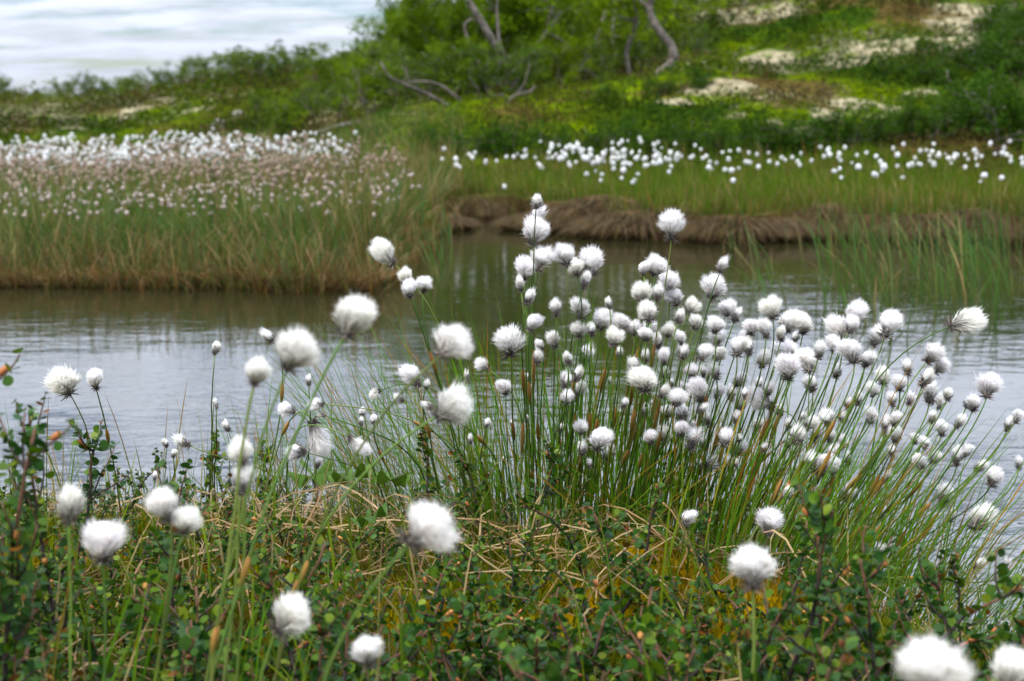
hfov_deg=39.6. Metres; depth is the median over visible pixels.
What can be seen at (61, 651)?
dwarf birch
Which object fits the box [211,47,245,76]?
hillside bush
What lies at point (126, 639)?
dwarf birch
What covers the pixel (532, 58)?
willow bush
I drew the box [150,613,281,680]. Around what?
dwarf birch
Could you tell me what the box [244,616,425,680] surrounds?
dwarf birch
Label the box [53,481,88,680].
cotton grass plant
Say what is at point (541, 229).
cotton grass plant
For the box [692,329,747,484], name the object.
cotton grass plant
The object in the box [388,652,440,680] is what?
dwarf birch
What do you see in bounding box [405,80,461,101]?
crooked birch
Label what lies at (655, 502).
dwarf birch
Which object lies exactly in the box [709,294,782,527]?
cotton grass plant
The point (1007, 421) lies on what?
cotton grass plant
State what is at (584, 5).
birch tree
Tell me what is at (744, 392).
cotton grass plant
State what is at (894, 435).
cotton grass plant
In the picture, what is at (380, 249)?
cotton grass plant
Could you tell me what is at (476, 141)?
juniper bush
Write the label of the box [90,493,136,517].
dwarf birch
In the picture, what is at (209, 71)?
hillside bush
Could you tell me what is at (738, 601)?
dwarf birch
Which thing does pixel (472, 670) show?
dwarf birch
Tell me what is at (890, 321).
cotton grass plant
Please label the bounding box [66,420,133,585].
dwarf birch
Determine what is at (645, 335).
cotton grass plant
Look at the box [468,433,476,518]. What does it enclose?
cotton grass plant
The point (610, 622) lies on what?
dwarf birch
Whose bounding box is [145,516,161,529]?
dwarf birch
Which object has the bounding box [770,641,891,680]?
dwarf birch
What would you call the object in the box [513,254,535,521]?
cotton grass plant
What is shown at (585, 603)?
dwarf birch
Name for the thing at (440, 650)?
dwarf birch
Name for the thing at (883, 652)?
dwarf birch
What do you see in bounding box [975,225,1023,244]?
sedge tussock
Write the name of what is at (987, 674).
dwarf birch
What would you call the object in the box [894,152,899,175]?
cotton grass plant
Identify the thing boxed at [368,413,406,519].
cotton grass plant
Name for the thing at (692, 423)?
cotton grass plant
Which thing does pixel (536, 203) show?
cotton grass plant
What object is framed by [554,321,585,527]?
cotton grass plant
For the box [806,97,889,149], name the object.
juniper bush
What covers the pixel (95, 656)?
dwarf birch
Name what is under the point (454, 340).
cotton grass plant
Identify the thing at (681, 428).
cotton grass plant
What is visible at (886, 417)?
cotton grass plant
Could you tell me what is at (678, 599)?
dwarf birch
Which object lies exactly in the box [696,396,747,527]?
cotton grass plant
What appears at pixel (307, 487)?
dwarf birch
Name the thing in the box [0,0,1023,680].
ground
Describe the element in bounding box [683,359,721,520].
cotton grass plant
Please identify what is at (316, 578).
dwarf birch
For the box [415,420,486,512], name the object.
dwarf birch
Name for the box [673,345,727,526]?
cotton grass plant
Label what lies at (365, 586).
dwarf birch
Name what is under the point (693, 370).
cotton grass plant
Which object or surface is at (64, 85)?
hillside bush
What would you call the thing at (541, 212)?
cotton grass plant
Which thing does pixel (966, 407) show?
cotton grass plant
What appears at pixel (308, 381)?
cotton grass plant
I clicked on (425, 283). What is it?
cotton grass plant
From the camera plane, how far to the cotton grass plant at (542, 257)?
1.76 m
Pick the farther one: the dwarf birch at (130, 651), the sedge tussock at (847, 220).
the sedge tussock at (847, 220)
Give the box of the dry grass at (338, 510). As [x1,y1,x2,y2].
[0,479,1004,680]
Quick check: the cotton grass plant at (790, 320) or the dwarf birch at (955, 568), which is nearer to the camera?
the dwarf birch at (955, 568)
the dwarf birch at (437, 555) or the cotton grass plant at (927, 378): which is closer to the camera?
the dwarf birch at (437, 555)
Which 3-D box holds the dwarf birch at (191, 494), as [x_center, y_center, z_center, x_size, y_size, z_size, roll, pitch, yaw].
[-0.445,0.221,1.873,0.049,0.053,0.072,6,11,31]
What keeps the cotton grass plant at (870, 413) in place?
on the ground at (742, 84)
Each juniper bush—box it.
[401,115,469,153]
[439,122,509,159]
[469,111,546,162]
[515,114,590,161]
[556,112,635,159]
[585,75,636,107]
[595,117,678,160]
[615,105,713,156]
[636,72,689,96]
[662,60,720,90]
[674,115,753,158]
[695,102,796,153]
[733,106,846,152]
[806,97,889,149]
[834,100,921,145]
[869,50,913,75]
[880,91,985,138]
[882,90,965,147]
[888,28,951,59]
[891,51,974,85]
[919,54,1023,126]
[926,30,1015,74]
[939,64,1023,159]
[948,73,1023,139]
[955,21,1023,83]
[957,5,1023,64]
[959,2,1023,36]
[975,0,1023,42]
[979,0,1023,28]
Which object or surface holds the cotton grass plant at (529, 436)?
on the ground at (742, 84)
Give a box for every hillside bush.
[0,74,16,93]
[46,76,75,94]
[64,69,103,93]
[88,90,103,103]
[89,78,119,91]
[104,83,131,100]
[112,69,153,91]
[115,75,143,95]
[138,87,155,98]
[144,67,184,87]
[163,50,222,82]
[167,67,198,85]
[193,64,237,81]
[211,44,268,78]
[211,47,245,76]
[225,45,274,68]
[243,48,286,78]
[265,39,317,67]
[266,52,301,77]
[292,55,315,73]
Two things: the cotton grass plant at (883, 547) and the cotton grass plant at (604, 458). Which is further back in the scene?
the cotton grass plant at (604, 458)
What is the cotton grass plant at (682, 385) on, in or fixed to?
on the ground at (742, 84)
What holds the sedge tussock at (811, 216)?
on the ground at (742, 84)
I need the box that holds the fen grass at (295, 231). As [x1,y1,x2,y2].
[0,89,482,296]
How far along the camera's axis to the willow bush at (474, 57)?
12.42 m
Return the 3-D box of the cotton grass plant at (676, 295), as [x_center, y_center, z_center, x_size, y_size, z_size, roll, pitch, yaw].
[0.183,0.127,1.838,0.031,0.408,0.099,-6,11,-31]
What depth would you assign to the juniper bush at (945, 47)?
12.38 m
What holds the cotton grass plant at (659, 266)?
on the ground at (742, 84)
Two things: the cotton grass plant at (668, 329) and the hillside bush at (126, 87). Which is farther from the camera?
the hillside bush at (126, 87)
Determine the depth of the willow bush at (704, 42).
16.10 m
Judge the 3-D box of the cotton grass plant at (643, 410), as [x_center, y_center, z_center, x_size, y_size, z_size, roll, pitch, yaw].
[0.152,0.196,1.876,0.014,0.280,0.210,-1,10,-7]
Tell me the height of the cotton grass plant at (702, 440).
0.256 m
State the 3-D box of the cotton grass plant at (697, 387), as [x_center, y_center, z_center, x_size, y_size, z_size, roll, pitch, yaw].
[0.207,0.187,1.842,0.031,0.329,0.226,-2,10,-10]
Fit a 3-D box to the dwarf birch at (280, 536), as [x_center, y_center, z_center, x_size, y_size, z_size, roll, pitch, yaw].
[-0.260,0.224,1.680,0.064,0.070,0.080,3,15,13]
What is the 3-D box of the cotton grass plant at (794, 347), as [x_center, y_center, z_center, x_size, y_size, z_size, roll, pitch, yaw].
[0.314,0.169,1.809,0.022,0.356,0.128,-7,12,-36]
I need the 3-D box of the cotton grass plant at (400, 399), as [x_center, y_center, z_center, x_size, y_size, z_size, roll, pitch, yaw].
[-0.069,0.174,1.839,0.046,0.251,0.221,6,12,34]
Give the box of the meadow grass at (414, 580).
[0,420,1017,680]
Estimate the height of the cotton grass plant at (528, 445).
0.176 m
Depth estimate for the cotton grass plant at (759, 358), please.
1.74 m
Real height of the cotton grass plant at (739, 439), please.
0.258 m
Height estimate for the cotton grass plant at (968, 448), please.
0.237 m
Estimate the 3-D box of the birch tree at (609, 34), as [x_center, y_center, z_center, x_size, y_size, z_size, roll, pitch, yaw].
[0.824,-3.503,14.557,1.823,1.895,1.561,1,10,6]
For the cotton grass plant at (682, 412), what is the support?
on the ground at (742, 84)
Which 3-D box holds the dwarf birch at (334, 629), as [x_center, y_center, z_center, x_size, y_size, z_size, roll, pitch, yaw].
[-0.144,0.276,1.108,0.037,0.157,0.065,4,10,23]
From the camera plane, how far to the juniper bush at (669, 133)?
9.72 m
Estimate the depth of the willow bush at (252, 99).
15.29 m
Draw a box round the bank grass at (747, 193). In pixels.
[406,127,1023,242]
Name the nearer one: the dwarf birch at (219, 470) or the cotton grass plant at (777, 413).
the cotton grass plant at (777, 413)
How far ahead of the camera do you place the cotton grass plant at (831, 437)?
1.76 m
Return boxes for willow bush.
[242,89,284,113]
[264,96,301,125]
[285,79,334,117]
[288,48,351,98]
[304,73,361,121]
[310,36,383,83]
[330,10,415,83]
[330,51,405,116]
[337,6,449,91]
[350,36,456,103]
[375,37,463,103]
[396,0,482,89]
[418,32,500,98]
[419,0,539,87]
[453,39,546,97]
[476,30,559,97]
[500,0,582,81]
[532,33,600,88]
[539,0,662,78]
[561,1,662,70]
[571,35,631,81]
[590,24,668,71]
[646,26,697,60]
[680,21,721,54]
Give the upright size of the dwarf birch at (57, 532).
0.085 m
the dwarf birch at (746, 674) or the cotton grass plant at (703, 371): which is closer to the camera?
the dwarf birch at (746, 674)
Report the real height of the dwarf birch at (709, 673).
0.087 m
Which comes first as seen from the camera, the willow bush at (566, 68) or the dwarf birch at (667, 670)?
the dwarf birch at (667, 670)
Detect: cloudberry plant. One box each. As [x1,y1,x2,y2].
[288,459,334,511]
[327,463,371,516]
[351,502,388,555]
[371,469,410,525]
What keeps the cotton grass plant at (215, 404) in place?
on the ground at (742, 84)
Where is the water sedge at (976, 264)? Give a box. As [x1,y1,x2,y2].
[357,187,1023,335]
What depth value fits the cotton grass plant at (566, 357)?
1.63 m
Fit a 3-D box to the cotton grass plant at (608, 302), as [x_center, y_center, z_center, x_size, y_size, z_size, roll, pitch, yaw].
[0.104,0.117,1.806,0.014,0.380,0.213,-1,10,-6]
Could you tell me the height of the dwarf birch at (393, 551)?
0.097 m
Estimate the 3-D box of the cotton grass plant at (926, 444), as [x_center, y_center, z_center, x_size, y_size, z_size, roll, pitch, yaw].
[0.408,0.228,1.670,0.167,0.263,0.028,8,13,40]
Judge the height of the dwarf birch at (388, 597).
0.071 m
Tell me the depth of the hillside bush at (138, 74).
32.33 m
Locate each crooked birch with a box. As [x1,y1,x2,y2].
[316,120,361,132]
[380,61,449,106]
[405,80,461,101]
[452,0,558,95]
[463,18,485,95]
[474,61,534,103]
[565,0,675,77]
[583,0,684,75]
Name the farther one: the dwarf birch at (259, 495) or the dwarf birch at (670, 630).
the dwarf birch at (259, 495)
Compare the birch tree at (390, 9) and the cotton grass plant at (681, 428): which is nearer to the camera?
the cotton grass plant at (681, 428)
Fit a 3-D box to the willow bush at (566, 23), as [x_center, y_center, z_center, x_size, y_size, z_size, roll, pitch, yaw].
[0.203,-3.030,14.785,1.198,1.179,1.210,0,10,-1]
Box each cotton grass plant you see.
[40,364,92,514]
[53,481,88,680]
[78,516,130,680]
[85,367,121,518]
[143,482,179,680]
[152,471,157,517]
[157,502,205,680]
[160,438,169,481]
[170,448,178,477]
[172,433,291,508]
[205,323,323,680]
[209,290,380,680]
[210,341,223,515]
[210,354,273,680]
[213,397,218,499]
[222,418,231,439]
[222,459,257,680]
[224,434,253,680]
[257,328,283,505]
[259,589,312,680]
[263,411,334,507]
[273,320,475,680]
[275,376,474,680]
[277,400,309,517]
[282,442,360,507]
[286,424,373,516]
[300,374,312,513]
[308,397,483,500]
[314,456,323,511]
[317,411,428,494]
[322,497,465,680]
[349,632,384,680]
[358,405,389,518]
[358,416,391,521]
[368,236,461,520]
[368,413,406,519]
[369,384,492,513]
[393,393,484,515]
[397,266,463,486]
[398,364,440,504]
[400,277,469,513]
[416,275,470,506]
[419,401,506,525]
[422,379,441,498]
[464,369,469,511]
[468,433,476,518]
[474,356,523,485]
[480,418,491,481]
[489,322,527,520]
[494,379,512,522]
[509,419,522,529]
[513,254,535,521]
[515,274,526,521]
[521,288,536,502]
[522,214,550,530]
[523,313,545,530]
[524,414,530,505]
[527,205,548,517]
[527,244,553,526]
[527,374,532,483]
[530,194,542,431]
[531,347,543,522]
[534,338,543,535]
[544,330,564,506]
[546,388,575,531]
[546,422,565,527]
[548,297,562,505]
[550,242,575,529]
[551,351,571,530]
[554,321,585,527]
[556,354,573,529]
[558,367,571,521]
[559,155,564,174]
[561,418,588,518]
[564,256,584,523]
[564,297,590,497]
[565,271,591,443]
[567,518,575,611]
[568,363,583,517]
[570,379,587,520]
[570,439,587,503]
[573,458,592,509]
[575,306,616,495]
[578,244,605,517]
[578,341,597,493]
[579,426,615,510]
[584,155,589,170]
[584,321,598,518]
[584,444,615,516]
[586,295,612,466]
[591,324,625,488]
[594,376,611,483]
[599,312,630,502]
[600,345,623,513]
[604,397,628,525]
[609,364,658,521]
[610,319,641,463]
[614,252,670,491]
[615,321,659,533]
[616,326,656,505]
[616,347,649,518]
[616,356,640,499]
[620,167,626,185]
[620,298,658,518]
[620,348,649,511]
[621,401,649,499]
[622,260,651,481]
[623,283,664,454]
[623,380,669,532]
[624,280,653,506]
[624,331,663,510]
[624,346,669,534]
[627,207,688,508]
[629,424,672,530]
[629,428,658,519]
[630,386,689,510]
[632,269,681,520]
[632,329,685,527]
[634,404,674,526]
[638,378,674,512]
[640,306,684,485]
[641,294,703,503]
[642,320,675,508]
[643,348,668,516]
[643,404,689,527]
[644,288,684,519]
[646,367,670,451]
[651,342,689,501]
[651,419,695,534]
[652,420,690,512]
[653,362,698,519]
[654,380,688,496]
[655,508,698,545]
[657,158,662,182]
[660,342,714,529]
[660,454,732,505]
[661,402,708,530]
[661,424,705,528]
[664,365,706,523]
[664,376,709,517]
[665,272,727,508]
[665,312,704,479]
[665,458,702,521]
[666,340,688,422]
[668,314,726,535]
[670,435,706,516]
[672,254,730,526]
[672,410,713,531]
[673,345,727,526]
[674,297,736,506]
[676,307,742,534]
[679,383,727,501]
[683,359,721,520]
[683,433,741,529]
[686,329,727,476]
[686,335,745,529]
[691,371,748,501]
[691,426,733,506]
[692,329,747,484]
[695,457,738,532]
[696,318,758,548]
[696,381,736,510]
[696,386,747,543]
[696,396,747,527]
[696,438,748,547]
[697,472,724,497]
[698,336,753,508]
[700,409,739,510]
[703,376,762,535]
[703,417,763,538]
[706,379,775,551]
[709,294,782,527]
[709,347,771,512]
[709,505,784,559]
[711,434,792,562]
[714,442,767,535]
[721,337,800,550]
[721,384,795,500]
[721,484,793,558]
[722,420,806,528]
[724,317,772,472]
[726,541,779,673]
[727,308,805,521]
[727,341,798,549]
[728,168,734,177]
[729,331,800,552]
[729,406,835,576]
[732,351,800,529]
[732,416,791,530]
[733,323,785,511]
[737,403,784,513]
[740,409,807,546]
[746,414,821,523]
[749,452,840,541]
[750,344,819,532]
[752,442,843,546]
[753,423,822,525]
[753,450,817,535]
[754,333,842,546]
[756,373,818,526]
[758,338,827,487]
[759,311,813,452]
[762,432,849,549]
[762,450,852,548]
[764,313,859,551]
[765,409,850,551]
[765,453,842,542]
[769,337,864,556]
[771,396,852,558]
[772,404,879,579]
[774,480,856,556]
[774,505,886,579]
[775,390,863,550]
[776,362,842,507]
[777,296,869,550]
[780,348,879,575]
[782,413,890,573]
[782,428,835,518]
[789,307,905,557]
[792,312,854,487]
[794,381,880,564]
[794,468,891,565]
[795,389,916,580]
[799,366,890,549]
[800,323,892,538]
[801,542,886,573]
[806,357,913,562]
[807,425,903,561]
[810,373,906,573]
[811,410,902,546]
[812,391,898,562]
[815,452,929,572]
[816,450,941,574]
[819,305,988,554]
[821,408,936,586]
[825,340,946,562]
[826,380,940,564]
[828,435,931,565]
[828,507,956,571]
[831,366,935,581]
[831,389,947,565]
[831,433,921,544]
[831,580,1011,633]
[835,413,966,582]
[835,418,949,577]
[837,443,896,521]
[837,573,1023,592]
[840,355,951,547]
[842,387,954,582]
[842,394,971,580]
[843,466,1003,594]
[843,556,986,583]
[848,393,980,580]
[850,442,964,570]
[852,458,989,576]
[855,164,861,174]
[865,501,999,576]
[869,371,1006,594]
[869,442,974,548]
[870,555,1012,588]
[872,409,1023,599]
[874,414,1013,599]
[874,455,1023,592]
[880,163,886,196]
[892,629,980,680]
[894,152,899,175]
[895,480,953,540]
[980,172,987,188]
[988,642,1023,680]
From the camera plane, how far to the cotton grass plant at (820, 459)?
1.69 m
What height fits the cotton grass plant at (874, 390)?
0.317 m
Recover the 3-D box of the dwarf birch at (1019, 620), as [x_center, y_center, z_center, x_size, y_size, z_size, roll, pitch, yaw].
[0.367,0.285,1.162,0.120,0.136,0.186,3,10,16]
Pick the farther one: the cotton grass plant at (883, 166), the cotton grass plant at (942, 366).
the cotton grass plant at (883, 166)
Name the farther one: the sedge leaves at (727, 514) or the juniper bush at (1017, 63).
the juniper bush at (1017, 63)
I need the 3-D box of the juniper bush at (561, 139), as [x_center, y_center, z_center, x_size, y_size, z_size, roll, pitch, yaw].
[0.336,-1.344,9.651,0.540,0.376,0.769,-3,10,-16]
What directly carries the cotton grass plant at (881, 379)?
on the ground at (742, 84)
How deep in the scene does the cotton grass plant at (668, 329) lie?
1.71 m
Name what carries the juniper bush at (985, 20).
on the ground at (742, 84)
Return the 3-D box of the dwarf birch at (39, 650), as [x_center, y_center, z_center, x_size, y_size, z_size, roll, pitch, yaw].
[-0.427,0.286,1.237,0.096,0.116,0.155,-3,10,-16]
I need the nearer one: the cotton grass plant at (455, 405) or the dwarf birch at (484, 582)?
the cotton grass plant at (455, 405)
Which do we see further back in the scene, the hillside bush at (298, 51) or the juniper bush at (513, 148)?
the hillside bush at (298, 51)
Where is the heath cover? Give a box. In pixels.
[0,0,1023,180]
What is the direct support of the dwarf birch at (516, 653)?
on the ground at (742, 84)
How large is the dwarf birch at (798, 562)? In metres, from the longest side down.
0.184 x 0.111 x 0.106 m
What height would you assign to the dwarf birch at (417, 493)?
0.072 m
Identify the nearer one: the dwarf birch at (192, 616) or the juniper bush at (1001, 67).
the dwarf birch at (192, 616)
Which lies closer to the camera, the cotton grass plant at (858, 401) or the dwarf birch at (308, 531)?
the dwarf birch at (308, 531)
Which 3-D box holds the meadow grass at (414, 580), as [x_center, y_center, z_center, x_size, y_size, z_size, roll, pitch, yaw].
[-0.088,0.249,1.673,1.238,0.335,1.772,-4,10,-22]
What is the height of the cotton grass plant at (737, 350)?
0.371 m
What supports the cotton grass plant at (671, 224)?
on the ground at (742, 84)
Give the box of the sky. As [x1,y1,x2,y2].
[0,0,486,95]
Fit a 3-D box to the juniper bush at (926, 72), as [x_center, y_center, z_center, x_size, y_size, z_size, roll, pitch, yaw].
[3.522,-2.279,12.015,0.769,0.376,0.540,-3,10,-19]
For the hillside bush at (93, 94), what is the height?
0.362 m
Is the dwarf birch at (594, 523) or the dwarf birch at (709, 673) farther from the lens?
the dwarf birch at (594, 523)
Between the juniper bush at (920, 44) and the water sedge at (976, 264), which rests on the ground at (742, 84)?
the juniper bush at (920, 44)
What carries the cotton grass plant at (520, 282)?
on the ground at (742, 84)
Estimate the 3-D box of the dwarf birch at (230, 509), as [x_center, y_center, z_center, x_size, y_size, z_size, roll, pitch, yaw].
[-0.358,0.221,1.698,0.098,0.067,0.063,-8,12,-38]
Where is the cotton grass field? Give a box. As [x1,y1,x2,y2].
[0,128,1023,252]
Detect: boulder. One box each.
[209,119,227,129]
[233,110,244,117]
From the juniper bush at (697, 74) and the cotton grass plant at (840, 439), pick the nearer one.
the cotton grass plant at (840, 439)
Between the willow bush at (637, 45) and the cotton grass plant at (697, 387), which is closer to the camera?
the cotton grass plant at (697, 387)
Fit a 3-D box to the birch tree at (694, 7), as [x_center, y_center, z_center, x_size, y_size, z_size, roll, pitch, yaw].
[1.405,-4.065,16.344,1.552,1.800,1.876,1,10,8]
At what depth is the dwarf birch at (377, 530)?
1.64 m
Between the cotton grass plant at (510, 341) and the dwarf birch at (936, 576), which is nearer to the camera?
the dwarf birch at (936, 576)
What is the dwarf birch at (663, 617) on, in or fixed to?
on the ground at (742, 84)
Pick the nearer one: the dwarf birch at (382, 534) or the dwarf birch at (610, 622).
the dwarf birch at (610, 622)
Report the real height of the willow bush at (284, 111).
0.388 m
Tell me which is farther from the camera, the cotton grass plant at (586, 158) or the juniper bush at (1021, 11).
the juniper bush at (1021, 11)
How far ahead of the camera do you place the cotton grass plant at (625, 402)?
1.62 m
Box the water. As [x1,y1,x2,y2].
[0,222,1023,646]
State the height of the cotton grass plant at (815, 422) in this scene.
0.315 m
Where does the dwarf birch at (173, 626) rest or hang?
on the ground at (742, 84)
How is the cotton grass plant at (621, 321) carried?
on the ground at (742, 84)
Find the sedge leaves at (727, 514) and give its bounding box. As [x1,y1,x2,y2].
[1,274,1023,680]
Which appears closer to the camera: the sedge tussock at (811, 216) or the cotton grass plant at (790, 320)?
the cotton grass plant at (790, 320)
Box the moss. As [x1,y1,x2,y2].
[0,506,1009,680]
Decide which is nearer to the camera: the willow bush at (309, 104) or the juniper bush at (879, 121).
the juniper bush at (879, 121)
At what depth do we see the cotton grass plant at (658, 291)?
1.69 m
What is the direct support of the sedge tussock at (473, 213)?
on the ground at (742, 84)
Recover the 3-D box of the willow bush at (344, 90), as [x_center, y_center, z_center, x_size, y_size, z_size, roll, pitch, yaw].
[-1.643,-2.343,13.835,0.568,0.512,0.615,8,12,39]
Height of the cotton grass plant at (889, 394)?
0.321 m
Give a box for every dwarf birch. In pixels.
[0,348,51,661]
[0,407,74,680]
[0,479,32,525]
[0,496,92,534]
[0,516,15,545]
[0,598,75,680]
[0,644,132,680]
[1,625,84,676]
[2,392,89,674]
[5,537,90,626]
[7,521,75,554]
[8,549,59,614]
[9,580,69,661]
[13,488,60,521]
[15,561,165,662]
[17,616,44,675]
[19,565,41,580]
[21,521,87,593]
[21,640,98,680]
[33,623,117,680]
[34,677,62,680]
[59,565,160,641]
[62,590,162,680]
[64,499,158,540]
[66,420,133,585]
[73,511,90,573]
[76,491,120,523]
[76,622,210,680]
[77,520,182,575]
[84,517,163,598]
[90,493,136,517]
[91,467,120,517]
[103,550,215,615]
[107,606,312,680]
[112,447,166,515]
[117,595,228,678]
[120,472,144,512]
[121,535,332,674]
[123,510,145,549]
[133,563,270,642]
[134,458,193,655]
[137,617,197,680]
[144,485,196,521]
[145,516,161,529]
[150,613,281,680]
[155,582,318,680]
[155,649,171,671]
[161,554,221,602]
[164,485,284,579]
[175,524,233,560]
[177,429,221,517]
[177,501,248,542]
[177,660,188,680]
[179,626,265,680]
[182,490,247,527]
[200,451,235,506]
[202,555,426,680]
[205,480,268,517]
[206,594,356,680]
[207,529,253,621]
[218,481,287,527]
[238,528,275,622]
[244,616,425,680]
[252,523,376,588]
[253,436,284,518]
[253,546,325,605]
[269,493,317,554]
[269,528,315,641]
[271,562,386,665]
[293,515,438,603]
[295,498,323,525]
[295,505,334,534]
[295,524,333,567]
[299,575,371,626]
[302,485,322,517]
[307,585,445,680]
[307,601,353,680]
[319,574,397,640]
[350,500,389,531]
[352,661,414,680]
[353,513,397,547]
[366,625,537,680]
[371,522,415,567]
[371,636,478,680]
[382,482,411,515]
[385,557,494,660]
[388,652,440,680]
[397,510,457,585]
[406,487,472,528]
[410,606,546,680]
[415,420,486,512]
[416,515,485,630]
[417,638,454,680]
[439,531,483,569]
[448,447,500,535]
[448,527,551,610]
[450,587,584,680]
[451,514,547,582]
[451,523,505,552]
[456,506,474,537]
[456,564,539,657]
[457,498,513,531]
[469,648,613,680]
[478,580,624,672]
[490,588,620,680]
[494,569,606,659]
[497,581,567,639]
[497,622,674,680]
[505,635,613,680]
[510,478,591,582]
[511,575,780,680]
[518,437,572,553]
[526,550,669,618]
[541,604,685,680]
[575,598,740,680]
[582,502,647,630]
[586,478,664,593]
[595,603,675,657]
[604,616,780,680]
[614,592,847,680]
[619,554,710,617]
[627,608,744,661]
[658,573,719,636]
[663,660,680,680]
[673,615,701,680]
[678,501,726,624]
[679,582,765,656]
[679,599,767,680]
[689,517,881,625]
[722,584,806,680]
[724,591,876,678]
[738,593,832,664]
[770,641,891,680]
[772,635,893,680]
[778,571,910,680]
[779,478,877,680]
[793,510,837,620]
[798,651,884,680]
[808,632,844,679]
[814,628,860,680]
[819,524,900,680]
[826,650,855,680]
[873,542,949,680]
[884,603,1023,680]
[886,544,1023,680]
[886,558,1014,680]
[944,544,1017,659]
[979,669,999,680]
[997,620,1018,650]
[1012,630,1023,652]
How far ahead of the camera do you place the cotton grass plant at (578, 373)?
1.73 m
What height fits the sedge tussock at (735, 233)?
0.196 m
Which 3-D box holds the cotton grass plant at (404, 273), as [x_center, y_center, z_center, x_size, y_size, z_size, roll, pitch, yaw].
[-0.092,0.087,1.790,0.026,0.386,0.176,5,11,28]
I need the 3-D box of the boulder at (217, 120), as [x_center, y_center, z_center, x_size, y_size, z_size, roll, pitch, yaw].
[-3.034,-2.202,14.839,0.248,0.220,0.175,0,10,0]
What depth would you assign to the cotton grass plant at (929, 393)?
1.69 m
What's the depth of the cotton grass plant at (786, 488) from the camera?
1.67 m
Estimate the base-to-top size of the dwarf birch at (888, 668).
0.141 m
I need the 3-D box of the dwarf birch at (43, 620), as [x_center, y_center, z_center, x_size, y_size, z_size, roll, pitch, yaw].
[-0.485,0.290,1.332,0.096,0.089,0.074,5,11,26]
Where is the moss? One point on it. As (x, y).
(715, 576)
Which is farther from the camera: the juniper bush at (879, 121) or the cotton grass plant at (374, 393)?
the juniper bush at (879, 121)
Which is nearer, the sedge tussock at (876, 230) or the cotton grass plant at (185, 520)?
the cotton grass plant at (185, 520)
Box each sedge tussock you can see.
[436,213,486,230]
[447,196,515,220]
[479,211,531,230]
[506,207,584,232]
[520,194,651,234]
[550,210,661,241]
[627,206,700,240]
[657,215,730,242]
[677,214,802,244]
[744,217,847,242]
[790,203,859,239]
[818,208,892,240]
[842,216,943,243]
[862,212,1001,245]
[926,207,1022,244]
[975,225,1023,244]
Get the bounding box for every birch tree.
[373,0,483,30]
[378,0,455,78]
[381,0,508,91]
[401,0,591,88]
[435,1,545,64]
[498,0,621,74]
[500,0,654,80]
[559,0,624,34]
[575,0,700,51]
[641,0,702,42]
[667,0,736,23]
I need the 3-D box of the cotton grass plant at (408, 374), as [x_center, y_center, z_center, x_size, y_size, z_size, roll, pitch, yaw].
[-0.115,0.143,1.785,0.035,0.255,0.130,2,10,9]
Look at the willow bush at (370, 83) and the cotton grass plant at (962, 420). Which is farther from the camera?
the willow bush at (370, 83)
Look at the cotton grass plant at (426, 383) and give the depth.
1.82 m
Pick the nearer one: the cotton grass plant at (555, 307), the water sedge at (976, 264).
the cotton grass plant at (555, 307)
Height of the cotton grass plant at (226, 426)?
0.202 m
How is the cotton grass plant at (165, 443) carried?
on the ground at (742, 84)
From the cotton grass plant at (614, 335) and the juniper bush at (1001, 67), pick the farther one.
the juniper bush at (1001, 67)
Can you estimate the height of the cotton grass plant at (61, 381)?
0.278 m
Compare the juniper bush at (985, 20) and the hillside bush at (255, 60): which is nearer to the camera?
the juniper bush at (985, 20)
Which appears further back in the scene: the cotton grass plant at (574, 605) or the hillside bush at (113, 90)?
the hillside bush at (113, 90)
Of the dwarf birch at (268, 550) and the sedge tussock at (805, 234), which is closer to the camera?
the dwarf birch at (268, 550)
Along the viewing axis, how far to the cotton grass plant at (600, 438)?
1.48 m
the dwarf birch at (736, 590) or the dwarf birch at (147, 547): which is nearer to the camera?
the dwarf birch at (736, 590)
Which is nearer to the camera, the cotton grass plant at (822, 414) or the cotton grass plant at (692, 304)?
the cotton grass plant at (822, 414)
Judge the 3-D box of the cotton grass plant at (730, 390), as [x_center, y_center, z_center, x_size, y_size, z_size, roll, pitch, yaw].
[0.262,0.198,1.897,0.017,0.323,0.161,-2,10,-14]
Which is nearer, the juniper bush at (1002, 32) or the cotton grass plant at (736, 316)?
the cotton grass plant at (736, 316)
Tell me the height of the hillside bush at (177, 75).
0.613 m
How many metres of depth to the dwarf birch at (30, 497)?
1.22 m
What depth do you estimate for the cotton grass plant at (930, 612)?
1.69 m
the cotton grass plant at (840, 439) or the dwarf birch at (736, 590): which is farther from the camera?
the cotton grass plant at (840, 439)
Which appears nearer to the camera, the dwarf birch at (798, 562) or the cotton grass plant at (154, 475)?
the dwarf birch at (798, 562)
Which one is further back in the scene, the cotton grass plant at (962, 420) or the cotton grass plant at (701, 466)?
the cotton grass plant at (701, 466)
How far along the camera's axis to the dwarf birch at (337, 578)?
1.34 m
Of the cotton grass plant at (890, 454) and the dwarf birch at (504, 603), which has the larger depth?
the cotton grass plant at (890, 454)
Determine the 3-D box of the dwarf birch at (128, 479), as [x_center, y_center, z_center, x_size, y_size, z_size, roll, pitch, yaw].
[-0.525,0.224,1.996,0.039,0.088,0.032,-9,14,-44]
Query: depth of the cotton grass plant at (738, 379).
1.75 m
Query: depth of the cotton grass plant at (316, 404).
1.77 m
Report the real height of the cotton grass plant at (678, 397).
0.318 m
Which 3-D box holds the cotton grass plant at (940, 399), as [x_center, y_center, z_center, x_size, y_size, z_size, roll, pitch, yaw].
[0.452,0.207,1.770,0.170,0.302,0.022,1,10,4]
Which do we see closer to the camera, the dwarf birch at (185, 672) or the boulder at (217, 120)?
the dwarf birch at (185, 672)

